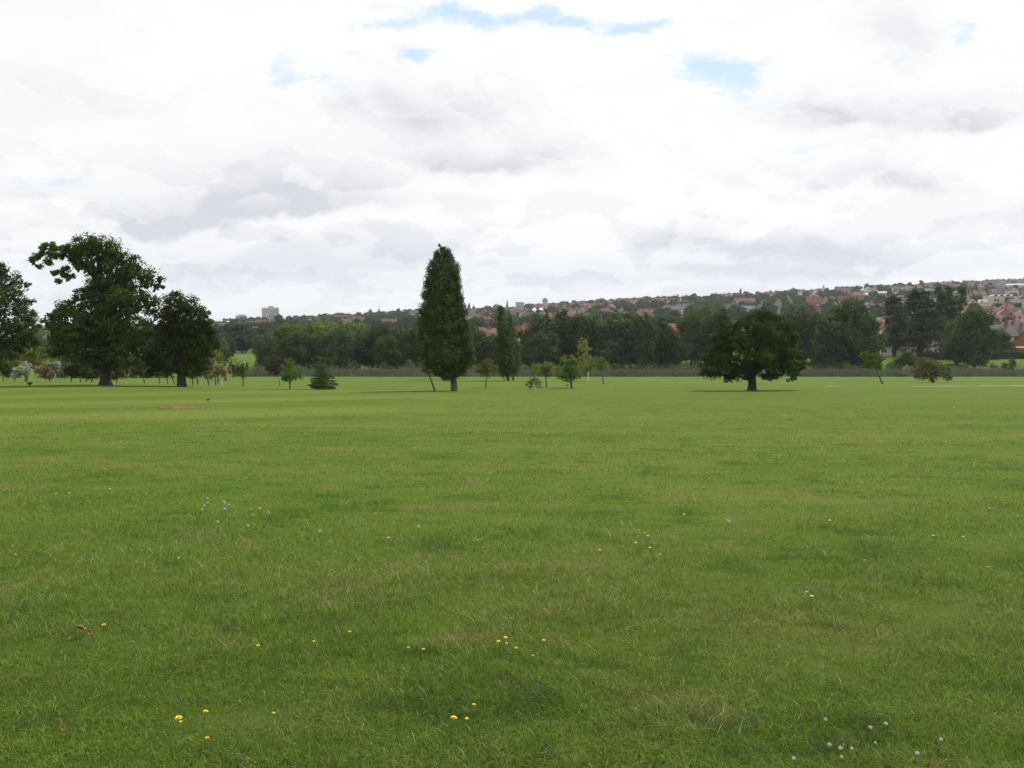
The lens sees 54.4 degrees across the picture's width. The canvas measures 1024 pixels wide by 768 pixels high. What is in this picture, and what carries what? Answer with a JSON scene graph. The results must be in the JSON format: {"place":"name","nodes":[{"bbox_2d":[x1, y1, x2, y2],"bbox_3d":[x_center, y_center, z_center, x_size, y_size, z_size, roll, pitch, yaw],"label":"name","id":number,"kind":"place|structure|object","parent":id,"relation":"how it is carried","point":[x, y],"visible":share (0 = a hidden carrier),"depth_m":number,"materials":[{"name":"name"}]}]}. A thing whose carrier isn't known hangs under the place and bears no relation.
{"place":"outdoors","nodes":[
{"label":"outdoors","id":0,"kind":"place"},
{"bbox_2d":[0,290,1023,767],"bbox_3d":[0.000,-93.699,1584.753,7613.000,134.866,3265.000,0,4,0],"label":"ground","id":1,"kind":"structure","parent":0,"point":[672,396],"depth_m":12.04,"materials":[{"name":"green plant"}]},
{"bbox_2d":[0,361,14,381],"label":"ornamental tree","id":2,"kind":"object","parent":1,"relation":"on","point":[6,371],"visible":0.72,"depth_m":120.00,"materials":[{"name":"green plant"}]},
{"bbox_2d":[0,359,26,381],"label":"ornamental tree","id":3,"kind":"object","parent":1,"relation":"on","point":[15,363],"visible":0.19,"depth_m":121.75,"materials":[{"name":"green plant"}]},
{"bbox_2d":[9,361,33,381],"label":"ornamental tree","id":4,"kind":"object","parent":1,"relation":"on","point":[25,367],"visible":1,"depth_m":117.88,"materials":[{"name":"grey plant"}]},
{"bbox_2d":[0,262,44,366],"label":"oak tree","id":5,"kind":"object","parent":1,"relation":"on","point":[25,335],"visible":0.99,"depth_m":103.51,"materials":[{"name":"green plant"}]},
{"bbox_2d":[3,346,52,381],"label":"garden tree","id":6,"kind":"object","parent":1,"relation":"on","point":[31,360],"visible":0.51,"depth_m":179.44,"materials":[{"name":"green plant"}]},
{"bbox_2d":[33,359,54,381],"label":"ornamental tree","id":7,"kind":"object","parent":1,"relation":"on","point":[43,370],"visible":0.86,"depth_m":120.56,"materials":[{"name":"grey plant"}]},
{"bbox_2d":[29,336,68,369],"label":"park tree","id":8,"kind":"object","parent":1,"relation":"on","point":[46,349],"visible":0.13,"depth_m":229.00,"materials":[{"name":"green plant"}]},
{"bbox_2d":[48,359,63,381],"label":"ornamental tree","id":9,"kind":"object","parent":1,"relation":"on","point":[56,370],"visible":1,"depth_m":119.01,"materials":[{"name":"white plant"}]},
{"bbox_2d":[50,351,92,377],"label":"park tree","id":10,"kind":"object","parent":1,"relation":"on","point":[54,359],"visible":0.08,"depth_m":212.07,"materials":[{"name":"green plant"}]},
{"bbox_2d":[59,360,98,381],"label":"ornamental tree","id":11,"kind":"object","parent":1,"relation":"on","point":[72,370],"visible":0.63,"depth_m":119.69,"materials":[{"name":"green plant"}]},
{"bbox_2d":[76,360,92,381],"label":"ornamental tree","id":12,"kind":"object","parent":1,"relation":"on","point":[86,370],"visible":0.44,"depth_m":118.98,"materials":[{"name":"green plant"}]},
{"bbox_2d":[27,232,171,384],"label":"oak tree","id":13,"kind":"object","parent":1,"relation":"on","point":[105,323],"visible":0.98,"depth_m":83.58,"materials":[{"name":"green plant"}]},
{"bbox_2d":[111,363,130,382],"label":"ornamental tree","id":14,"kind":"object","parent":1,"relation":"on","point":[122,373],"visible":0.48,"depth_m":118.94,"materials":[{"name":"green plant"}]},
{"bbox_2d":[128,361,152,383],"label":"ornamental tree","id":15,"kind":"object","parent":1,"relation":"on","point":[139,371],"visible":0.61,"depth_m":120.75,"materials":[{"name":"green plant"}]},
{"bbox_2d":[140,289,220,386],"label":"oak tree","id":16,"kind":"object","parent":1,"relation":"on","point":[180,341],"visible":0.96,"depth_m":84.52,"materials":[{"name":"green plant"}]},
{"bbox_2d":[202,360,220,384],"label":"ornamental tree","id":17,"kind":"object","parent":1,"relation":"on","point":[211,374],"visible":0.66,"depth_m":116.60,"materials":[{"name":"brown plant"}]},
{"bbox_2d":[210,349,226,382],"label":"tree","id":18,"kind":"object","parent":1,"relation":"on","point":[217,355],"visible":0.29,"depth_m":169.91,"materials":[{"name":"green plant"}]},
{"bbox_2d":[213,364,227,384],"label":"ornamental tree","id":19,"kind":"object","parent":1,"relation":"on","point":[223,372],"visible":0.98,"depth_m":116.86,"materials":[{"name":"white plant"}]},
{"bbox_2d":[215,337,232,380],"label":"willow tree","id":20,"kind":"object","parent":1,"relation":"on","point":[225,357],"visible":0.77,"depth_m":190.00,"materials":[{"name":"green plant"}]},
{"bbox_2d":[218,338,236,356],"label":"hillside tree","id":21,"kind":"object","parent":1,"relation":"on","point":[232,343],"visible":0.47,"depth_m":342.97,"materials":[{"name":"green plant"}]},
{"bbox_2d":[226,359,237,376],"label":"tree","id":22,"kind":"object","parent":1,"relation":"on","point":[233,368],"visible":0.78,"depth_m":227.91,"materials":[{"name":"green plant"}]},
{"bbox_2d":[224,324,253,349],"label":"hillside tree","id":23,"kind":"object","parent":1,"relation":"on","point":[230,329],"visible":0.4,"depth_m":429.33,"materials":[{"name":"green plant"}]},
{"bbox_2d":[228,330,255,352],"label":"hillside tree","id":24,"kind":"object","parent":1,"relation":"on","point":[243,342],"visible":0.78,"depth_m":394.42,"materials":[{"name":"green plant"}]},
{"bbox_2d":[235,360,252,386],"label":"young tree","id":25,"kind":"object","parent":1,"relation":"on","point":[241,369],"visible":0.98,"depth_m":90.75,"materials":[{"name":"green plant"}]},
{"bbox_2d":[255,321,271,330],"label":"hillside tree","id":26,"kind":"object","parent":1,"relation":"on","point":[266,326],"visible":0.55,"depth_m":741.40,"materials":[{"name":"green plant"}]},
{"bbox_2d":[251,330,282,368],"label":"belt tree","id":27,"kind":"object","parent":1,"relation":"on","point":[264,345],"visible":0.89,"depth_m":260.61,"materials":[{"name":"green plant"}]},
{"bbox_2d":[262,306,278,317],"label":"tower block","id":28,"kind":"structure","parent":1,"relation":"on","point":[269,311],"depth_m":1685.49,"materials":[{"name":"grey concrete"}]},
{"bbox_2d":[265,358,286,385],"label":"young tree","id":29,"kind":"object","parent":1,"relation":"on","point":[275,367],"visible":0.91,"depth_m":144.37,"materials":[{"name":"purple plant"}]},
{"bbox_2d":[268,326,291,364],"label":"belt tree","id":30,"kind":"object","parent":1,"relation":"on","point":[284,332],"visible":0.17,"depth_m":266.33,"materials":[{"name":"green plant"}]},
{"bbox_2d":[269,322,309,339],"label":"belt tree","id":31,"kind":"object","parent":1,"relation":"on","point":[292,328],"visible":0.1,"depth_m":326.99,"materials":[{"name":"green plant"}]},
{"bbox_2d":[279,357,303,388],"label":"young tree","id":32,"kind":"object","parent":1,"relation":"on","point":[288,369],"visible":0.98,"depth_m":84.22,"materials":[{"name":"green plant"}]},
{"bbox_2d":[277,330,313,369],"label":"belt tree","id":33,"kind":"object","parent":1,"relation":"on","point":[293,348],"visible":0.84,"depth_m":259.56,"materials":[{"name":"green plant"}]},
{"bbox_2d":[296,319,337,351],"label":"belt tree","id":34,"kind":"object","parent":1,"relation":"on","point":[315,328],"visible":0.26,"depth_m":329.46,"materials":[{"name":"green plant"}]},
{"bbox_2d":[302,331,334,370],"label":"belt tree","id":35,"kind":"object","parent":1,"relation":"on","point":[314,341],"visible":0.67,"depth_m":260.08,"materials":[{"name":"green plant"}]},
{"bbox_2d":[307,356,338,389],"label":"cedar tree","id":36,"kind":"object","parent":1,"relation":"on","point":[321,382],"visible":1,"depth_m":84.52,"materials":[{"name":"green plant"}]},
{"bbox_2d":[320,322,361,371],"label":"belt tree","id":37,"kind":"object","parent":1,"relation":"on","point":[340,348],"visible":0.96,"depth_m":257.29,"materials":[{"name":"green plant"}]},
{"bbox_2d":[328,320,376,332],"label":"belt tree","id":38,"kind":"object","parent":1,"relation":"on","point":[360,326],"visible":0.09,"depth_m":336.49,"materials":[{"name":"green plant"}]},
{"bbox_2d":[347,323,371,370],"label":"belt tree","id":39,"kind":"object","parent":1,"relation":"on","point":[359,357],"visible":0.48,"depth_m":263.33,"materials":[{"name":"green plant"}]},
{"bbox_2d":[359,327,374,369],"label":"belt tree","id":40,"kind":"object","parent":1,"relation":"on","point":[367,345],"visible":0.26,"depth_m":266.90,"materials":[{"name":"green plant"}]},
{"bbox_2d":[366,321,391,366],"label":"belt tree","id":41,"kind":"object","parent":1,"relation":"on","point":[380,332],"visible":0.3,"depth_m":265.95,"materials":[{"name":"green plant"}]},
{"bbox_2d":[371,334,403,371],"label":"belt tree","id":42,"kind":"object","parent":1,"relation":"on","point":[385,348],"visible":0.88,"depth_m":255.85,"materials":[{"name":"green plant"}]},
{"bbox_2d":[385,322,409,370],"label":"belt tree","id":43,"kind":"object","parent":1,"relation":"on","point":[396,333],"visible":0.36,"depth_m":262.62,"materials":[{"name":"green plant"}]},
{"bbox_2d":[396,327,422,370],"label":"belt tree","id":44,"kind":"object","parent":1,"relation":"on","point":[410,352],"visible":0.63,"depth_m":260.49,"materials":[{"name":"green plant"}]},
{"bbox_2d":[417,356,435,390],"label":"young tree","id":45,"kind":"object","parent":1,"relation":"on","point":[424,368],"visible":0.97,"depth_m":81.02,"materials":[{"name":"green plant"}]},
{"bbox_2d":[414,243,475,390],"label":"column tree","id":46,"kind":"object","parent":1,"relation":"on","point":[446,347],"visible":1,"depth_m":80.31,"materials":[{"name":"green plant"}]},
{"bbox_2d":[469,319,484,368],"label":"belt tree","id":47,"kind":"object","parent":1,"relation":"on","point":[478,334],"visible":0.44,"depth_m":260.38,"materials":[{"name":"green plant"}]},
{"bbox_2d":[471,358,499,387],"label":"young tree","id":48,"kind":"object","parent":1,"relation":"on","point":[484,368],"visible":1,"depth_m":94.41,"materials":[{"name":"green plant"}]},
{"bbox_2d":[479,325,497,336],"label":"house","id":49,"kind":"structure","parent":1,"relation":"on","point":[490,329],"depth_m":391.32,"materials":[{"name":"pink brick"}]},
{"bbox_2d":[480,332,497,365],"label":"belt tree","id":50,"kind":"object","parent":1,"relation":"on","point":[487,351],"visible":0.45,"depth_m":259.63,"materials":[{"name":"green plant"}]},
{"bbox_2d":[491,305,519,380],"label":"poplar tree","id":51,"kind":"object","parent":1,"relation":"on","point":[503,352],"visible":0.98,"depth_m":149.70,"materials":[{"name":"green plant"}]},
{"bbox_2d":[506,312,522,379],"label":"poplar tree","id":52,"kind":"object","parent":1,"relation":"on","point":[517,347],"visible":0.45,"depth_m":154.36,"materials":[{"name":"green plant"}]},
{"bbox_2d":[516,324,535,365],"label":"belt tree","id":53,"kind":"object","parent":1,"relation":"on","point":[523,335],"visible":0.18,"depth_m":263.22,"materials":[{"name":"green plant"}]},
{"bbox_2d":[34,279,1023,345],"bbox_3d":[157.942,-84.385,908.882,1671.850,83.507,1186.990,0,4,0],"label":"distant woods","id":54,"kind":"object","parent":1,"relation":"on","point":[714,299],"visible":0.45,"depth_m":1148.41,"materials":[{"name":"green plant"}]},
{"bbox_2d":[525,369,541,389],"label":"young tree","id":55,"kind":"object","parent":1,"relation":"on","point":[534,373],"visible":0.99,"depth_m":87.63,"materials":[{"name":"green plant"}]},
{"bbox_2d":[518,331,561,371],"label":"belt tree","id":56,"kind":"object","parent":1,"relation":"on","point":[541,348],"visible":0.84,"depth_m":254.29,"materials":[{"name":"green plant"}]},
{"bbox_2d":[531,361,555,386],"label":"young tree","id":57,"kind":"object","parent":1,"relation":"on","point":[544,369],"visible":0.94,"depth_m":97.11,"materials":[{"name":"green plant"}]},
{"bbox_2d":[527,310,564,365],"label":"belt tree","id":58,"kind":"object","parent":1,"relation":"on","point":[546,325],"visible":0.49,"depth_m":260.43,"materials":[{"name":"green plant"}]},
{"bbox_2d":[550,306,573,366],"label":"belt tree","id":59,"kind":"object","parent":1,"relation":"on","point":[562,315],"visible":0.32,"depth_m":263.83,"materials":[{"name":"green plant"}]},
{"bbox_2d":[554,354,585,387],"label":"young tree","id":60,"kind":"object","parent":1,"relation":"on","point":[569,370],"visible":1,"depth_m":93.20,"materials":[{"name":"green plant"}]},
{"bbox_2d":[560,313,593,366],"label":"belt tree","id":61,"kind":"object","parent":1,"relation":"on","point":[576,330],"visible":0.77,"depth_m":260.32,"materials":[{"name":"green plant"}]},
{"bbox_2d":[577,337,596,380],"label":"young tree","id":62,"kind":"object","parent":1,"relation":"on","point":[579,348],"visible":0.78,"depth_m":145.59,"materials":[{"name":"green plant"}]},
{"bbox_2d":[582,309,603,362],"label":"belt tree","id":63,"kind":"object","parent":1,"relation":"on","point":[595,323],"visible":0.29,"depth_m":265.37,"materials":[{"name":"green plant"}]},
{"bbox_2d":[591,354,609,383],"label":"young tree","id":64,"kind":"object","parent":1,"relation":"on","point":[599,366],"visible":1,"depth_m":118.53,"materials":[{"name":"green plant"}]},
{"bbox_2d":[591,308,634,368],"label":"belt tree","id":65,"kind":"object","parent":1,"relation":"on","point":[612,348],"visible":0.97,"depth_m":259.82,"materials":[{"name":"green plant"}]},
{"bbox_2d":[232,363,1023,376],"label":"undergrowth","id":66,"kind":"object","parent":1,"relation":"on","point":[695,372],"visible":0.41,"depth_m":247.10,"materials":[{"name":"green plant"}]},
{"bbox_2d":[234,369,1023,376],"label":"palisade fence","id":67,"kind":"object","parent":1,"relation":"on","point":[957,373],"visible":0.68,"depth_m":245.31,"materials":[{"name":"metal"}]},
{"bbox_2d":[615,307,642,367],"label":"belt tree","id":68,"kind":"object","parent":1,"relation":"on","point":[623,317],"visible":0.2,"depth_m":263.64,"materials":[{"name":"green plant"}]},
{"bbox_2d":[627,310,663,370],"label":"belt tree","id":69,"kind":"object","parent":1,"relation":"on","point":[646,350],"visible":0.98,"depth_m":255.76,"materials":[{"name":"green plant"}]},
{"bbox_2d":[652,307,670,316],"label":"hillside tree","id":70,"kind":"object","parent":1,"relation":"on","point":[660,310],"visible":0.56,"depth_m":787.85,"materials":[{"name":"green plant"}]},
{"bbox_2d":[653,313,674,369],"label":"belt tree","id":71,"kind":"object","parent":1,"relation":"on","point":[662,322],"visible":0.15,"depth_m":260.21,"materials":[{"name":"green plant"}]},
{"bbox_2d":[656,327,689,368],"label":"belt tree","id":72,"kind":"object","parent":1,"relation":"on","point":[673,352],"visible":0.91,"depth_m":255.81,"materials":[{"name":"green plant"}]},
{"bbox_2d":[669,304,684,314],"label":"house","id":73,"kind":"structure","parent":1,"relation":"on","point":[681,308],"depth_m":932.36,"materials":[{"name":"tile"}]},
{"bbox_2d":[674,305,708,364],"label":"belt tree","id":74,"kind":"object","parent":1,"relation":"on","point":[693,325],"visible":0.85,"depth_m":269.14,"materials":[{"name":"green plant"}]},
{"bbox_2d":[686,302,715,362],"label":"belt tree","id":75,"kind":"object","parent":1,"relation":"on","point":[705,311],"visible":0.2,"depth_m":272.93,"materials":[{"name":"green plant"}]},
{"bbox_2d":[702,303,738,358],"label":"belt tree","id":76,"kind":"object","parent":1,"relation":"on","point":[718,317],"visible":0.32,"depth_m":266.03,"materials":[{"name":"green plant"}]},
{"bbox_2d":[734,297,754,305],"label":"terrace","id":77,"kind":"structure","parent":1,"relation":"on","point":[739,299],"depth_m":1094.47,"materials":[{"name":"red brick"}]},
{"bbox_2d":[697,306,808,390],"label":"oak tree","id":78,"kind":"object","parent":1,"relation":"on","point":[766,329],"visible":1,"depth_m":80.57,"materials":[{"name":"green plant"}]},
{"bbox_2d":[777,312,803,361],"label":"belt tree","id":79,"kind":"object","parent":1,"relation":"on","point":[798,326],"visible":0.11,"depth_m":268.01,"materials":[{"name":"green plant"}]},
{"bbox_2d":[781,300,824,361],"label":"belt tree","id":80,"kind":"object","parent":1,"relation":"on","point":[806,335],"visible":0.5,"depth_m":270.43,"materials":[{"name":"green plant"}]},
{"bbox_2d":[806,295,821,308],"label":"mansion block","id":81,"kind":"structure","parent":1,"relation":"on","point":[814,301],"depth_m":972.60,"materials":[{"name":"pink brick"}]},
{"bbox_2d":[809,313,849,371],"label":"belt tree","id":82,"kind":"object","parent":1,"relation":"on","point":[828,346],"visible":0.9,"depth_m":253.84,"materials":[{"name":"green plant"}]},
{"bbox_2d":[819,294,871,369],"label":"belt tree","id":83,"kind":"object","parent":1,"relation":"on","point":[851,310],"visible":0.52,"depth_m":258.70,"materials":[{"name":"green plant"}]},
{"bbox_2d":[838,295,863,303],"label":"mansion block","id":84,"kind":"structure","parent":1,"relation":"on","point":[840,297],"depth_m":971.90,"materials":[{"name":"red brick"}]},
{"bbox_2d":[849,310,887,372],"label":"belt tree","id":85,"kind":"object","parent":1,"relation":"on","point":[871,324],"visible":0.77,"depth_m":255.88,"materials":[{"name":"green plant"}]},
{"bbox_2d":[859,351,886,383],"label":"young tree","id":86,"kind":"object","parent":1,"relation":"on","point":[873,361],"visible":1,"depth_m":119.07,"materials":[{"name":"green plant"}]},
{"bbox_2d":[879,293,912,355],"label":"belt tree","id":87,"kind":"object","parent":1,"relation":"on","point":[894,305],"visible":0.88,"depth_m":298.47,"materials":[{"name":"green plant"}]},
{"bbox_2d":[898,350,918,367],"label":"scrub bush","id":88,"kind":"object","parent":1,"relation":"on","point":[908,358],"visible":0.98,"depth_m":251.42,"materials":[{"name":"green plant"}]},
{"bbox_2d":[879,339,940,355],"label":"house","id":89,"kind":"structure","parent":1,"relation":"on","point":[888,351],"depth_m":299.46,"materials":[{"name":"tile"}]},
{"bbox_2d":[898,286,948,356],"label":"belt tree","id":90,"kind":"object","parent":1,"relation":"on","point":[922,316],"visible":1,"depth_m":289.44,"materials":[{"name":"green plant"}]},
{"bbox_2d":[909,357,953,382],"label":"bush","id":91,"kind":"object","parent":1,"relation":"on","point":[933,373],"visible":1,"depth_m":135.33,"materials":[{"name":"green plant"}]},
{"bbox_2d":[923,324,949,353],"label":"house","id":92,"kind":"structure","parent":1,"relation":"on","point":[932,348],"depth_m":296.05,"materials":[{"name":"grey tile"}]},
{"bbox_2d":[935,312,964,364],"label":"belt tree","id":93,"kind":"object","parent":1,"relation":"on","point":[946,353],"visible":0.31,"depth_m":271.86,"materials":[{"name":"green plant"}]},
{"bbox_2d":[932,282,969,332],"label":"belt tree","id":94,"kind":"object","parent":1,"relation":"on","point":[951,310],"visible":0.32,"depth_m":296.56,"materials":[{"name":"green plant"}]},
{"bbox_2d":[919,351,999,359],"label":"hedge","id":95,"kind":"object","parent":1,"relation":"on","point":[995,356],"visible":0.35,"depth_m":283.37,"materials":[{"name":"green plant"}]},
{"bbox_2d":[944,304,1003,366],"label":"belt tree","id":96,"kind":"object","parent":1,"relation":"on","point":[970,339],"visible":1,"depth_m":259.72,"materials":[{"name":"green plant"}]},
{"bbox_2d":[987,295,1016,305],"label":"factory","id":97,"kind":"structure","parent":1,"relation":"on","point":[992,299],"depth_m":871.27,"materials":[{"name":"beige concrete"}]},
{"bbox_2d":[988,321,1018,353],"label":"house","id":98,"kind":"structure","parent":1,"relation":"on","point":[1013,333],"depth_m":320.70,"materials":[{"name":"pink brick"}]},
{"bbox_2d":[990,325,1018,353],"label":"belt tree","id":99,"kind":"object","parent":1,"relation":"on","point":[1008,344],"visible":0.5,"depth_m":298.00,"materials":[{"name":"green plant"}]},
{"bbox_2d":[999,350,1023,358],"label":"hedge","id":100,"kind":"object","parent":1,"relation":"on","point":[1009,355],"visible":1,"depth_m":285.33,"materials":[{"name":"green plant"}]},
{"bbox_2d":[1004,298,1023,307],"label":"house","id":101,"kind":"structure","parent":1,"relation":"on","point":[1013,301],"depth_m":843.70,"materials":[{"name":"tile"}]},
{"bbox_2d":[1012,331,1023,345],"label":"house","id":102,"kind":"structure","parent":1,"relation":"on","point":[1019,340],"depth_m":315.35,"materials":[{"name":"red brick"}]},
{"bbox_2d":[0,472,1023,673],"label":"clover patch","id":103,"kind":"object","parent":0,"point":[322,527],"visible":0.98,"depth_m":10.54,"materials":[{"name":"green plant"}]},
{"bbox_2d":[0,0,1023,329],"label":"sky","id":104,"kind":"structure","parent":0,"point":[297,157],"materials":[{"name":"white"}]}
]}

